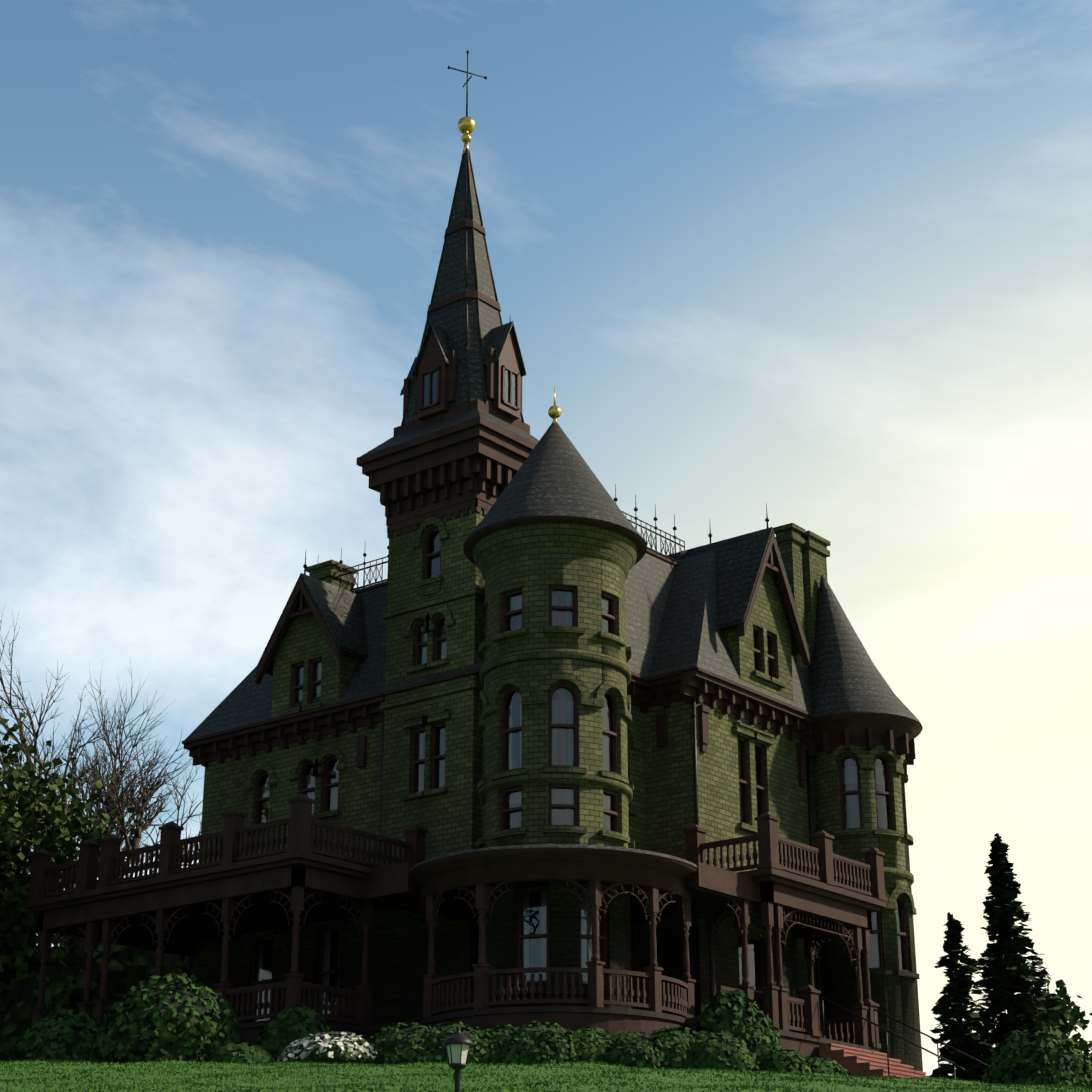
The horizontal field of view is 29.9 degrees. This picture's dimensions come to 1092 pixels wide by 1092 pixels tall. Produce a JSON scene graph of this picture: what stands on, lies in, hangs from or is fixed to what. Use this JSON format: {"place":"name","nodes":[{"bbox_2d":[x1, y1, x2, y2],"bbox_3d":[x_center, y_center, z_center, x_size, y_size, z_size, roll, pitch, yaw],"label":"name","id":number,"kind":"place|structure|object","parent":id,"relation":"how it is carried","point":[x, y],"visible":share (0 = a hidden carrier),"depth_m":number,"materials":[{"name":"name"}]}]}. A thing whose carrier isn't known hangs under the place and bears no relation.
{"place":"outdoors","nodes":[
{"label":"outdoors","id":0,"kind":"place"},
{"bbox_2d":[447,1043,468,1063],"bbox_3d":[-0.912,5.258,21.137,0.216,0.200,0.250,-16,-26,36],"label":"lamp glass","id":1,"kind":"object","parent":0,"point":[456,1051],"visible":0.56,"depth_m":21.07,"materials":[{"name":"white glass"}]},
{"bbox_2d":[0,50,1070,1091],"bbox_3d":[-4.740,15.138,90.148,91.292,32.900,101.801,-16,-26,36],"label":"house","id":2,"kind":"structure","parent":0,"point":[536,658],"depth_m":50.92,"materials":[{"name":"green brick"}]},
{"bbox_2d":[98,884,823,942],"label":"porch ceiling","id":3,"kind":"structure","parent":2,"relation":"attached to","point":[196,925],"depth_m":50.48,"materials":[{"name":"brown wood"}]},
{"bbox_2d":[13,220,921,1057],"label":"house trim","id":4,"kind":"structure","parent":2,"relation":"attached to","point":[473,464],"depth_m":48.26,"materials":[{"name":"brown wood"}]},
{"bbox_2d":[458,116,560,421],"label":"finials","id":5,"kind":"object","parent":2,"relation":"attached to","point":[466,126],"visible":0.96,"depth_m":57.83,"materials":[{"name":"gold metal"}]},
{"bbox_2d":[185,153,922,873],"bbox_3d":[-2.250,15.800,97.818,74.851,22.090,82.504,-16,-26,36],"label":"roof","id":6,"kind":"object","parent":2,"relation":"attached to","point":[687,607],"visible":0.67,"depth_m":53.83,"materials":[{"name":"grey tile"}]},
{"bbox_2d":[240,1006,878,1051],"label":"house deck","id":7,"kind":"structure","parent":2,"relation":"attached to","point":[582,1009],"depth_m":43.98,"materials":[{"name":"brown wood"}]},
{"bbox_2d":[254,590,902,1021],"bbox_3d":[0.663,5.449,50.700,17.007,12.000,8.265,-1,-21,2],"label":"house curtain","id":8,"kind":"object","parent":2,"relation":"in","point":[586,942],"depth_m":47.43,"materials":[{"name":"white fabric"}]},
{"bbox_2d":[249,329,908,1021],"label":"window frames","id":9,"kind":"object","parent":2,"relation":"attached to","point":[433,361],"visible":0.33,"depth_m":52.08,"materials":[{"name":"brown wood"}]},
{"bbox_2d":[0,1058,1091,1091],"bbox_3d":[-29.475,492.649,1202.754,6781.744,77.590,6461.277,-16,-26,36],"label":"ground","id":10,"kind":"structure","parent":0,"point":[462,1082],"depth_m":34.81,"materials":[{"name":"green plant"}]},
{"bbox_2d":[277,1031,378,1061],"bbox_3d":[-4.348,10.394,42.095,2.449,0.794,2.350,-16,-26,36],"label":"flowering bush","id":11,"kind":"object","parent":10,"relation":"on","point":[360,1050],"visible":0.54,"depth_m":41.38,"materials":[{"name":"white plant"}]},
{"bbox_2d":[81,1059,832,1076],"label":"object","id":12,"kind":"object","parent":10,"relation":"on","point":[254,1063],"visible":0.02,"depth_m":41.24,"materials":[{"name":"plant"}]},
{"bbox_2d":[0,939,1090,1085],"bbox_3d":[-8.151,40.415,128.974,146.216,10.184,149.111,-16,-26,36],"label":"house shrub","id":13,"kind":"object","parent":10,"relation":"on","point":[54,973],"visible":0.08,"depth_m":42.73,"materials":[{"name":"green plant"}]},
{"bbox_2d":[0,712,1091,1061],"bbox_3d":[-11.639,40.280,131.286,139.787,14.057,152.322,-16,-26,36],"label":"leafy tree","id":14,"kind":"object","parent":10,"relation":"on","point":[20,822],"visible":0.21,"depth_m":56.83,"materials":[{"name":"green plant"}]},
{"bbox_2d":[8,972,1091,1087],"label":"bushes","id":15,"kind":"object","parent":10,"relation":"on","point":[282,1031],"visible":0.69,"depth_m":42.14,"materials":[{"name":"green plant"}]},
{"bbox_2d":[818,1043,931,1078],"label":"steps","id":16,"kind":"structure","parent":10,"relation":"on","point":[856,1062],"depth_m":47.21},
{"bbox_2d":[927,833,1064,1081],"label":"evergreen trees","id":17,"kind":"object","parent":10,"relation":"on","point":[1002,874],"visible":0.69,"depth_m":56.71,"materials":[{"name":"green plant"}]},
{"bbox_2d":[935,833,1059,1078],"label":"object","id":18,"kind":"object","parent":10,"relation":"on","point":[1011,1008],"visible":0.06,"depth_m":56.72,"materials":[{"name":"green plant"}]},
{"bbox_2d":[0,0,1091,1075],"label":"sky","id":19,"kind":"structure","parent":0,"point":[827,264],"materials":[{"name":"blue"}]}
]}

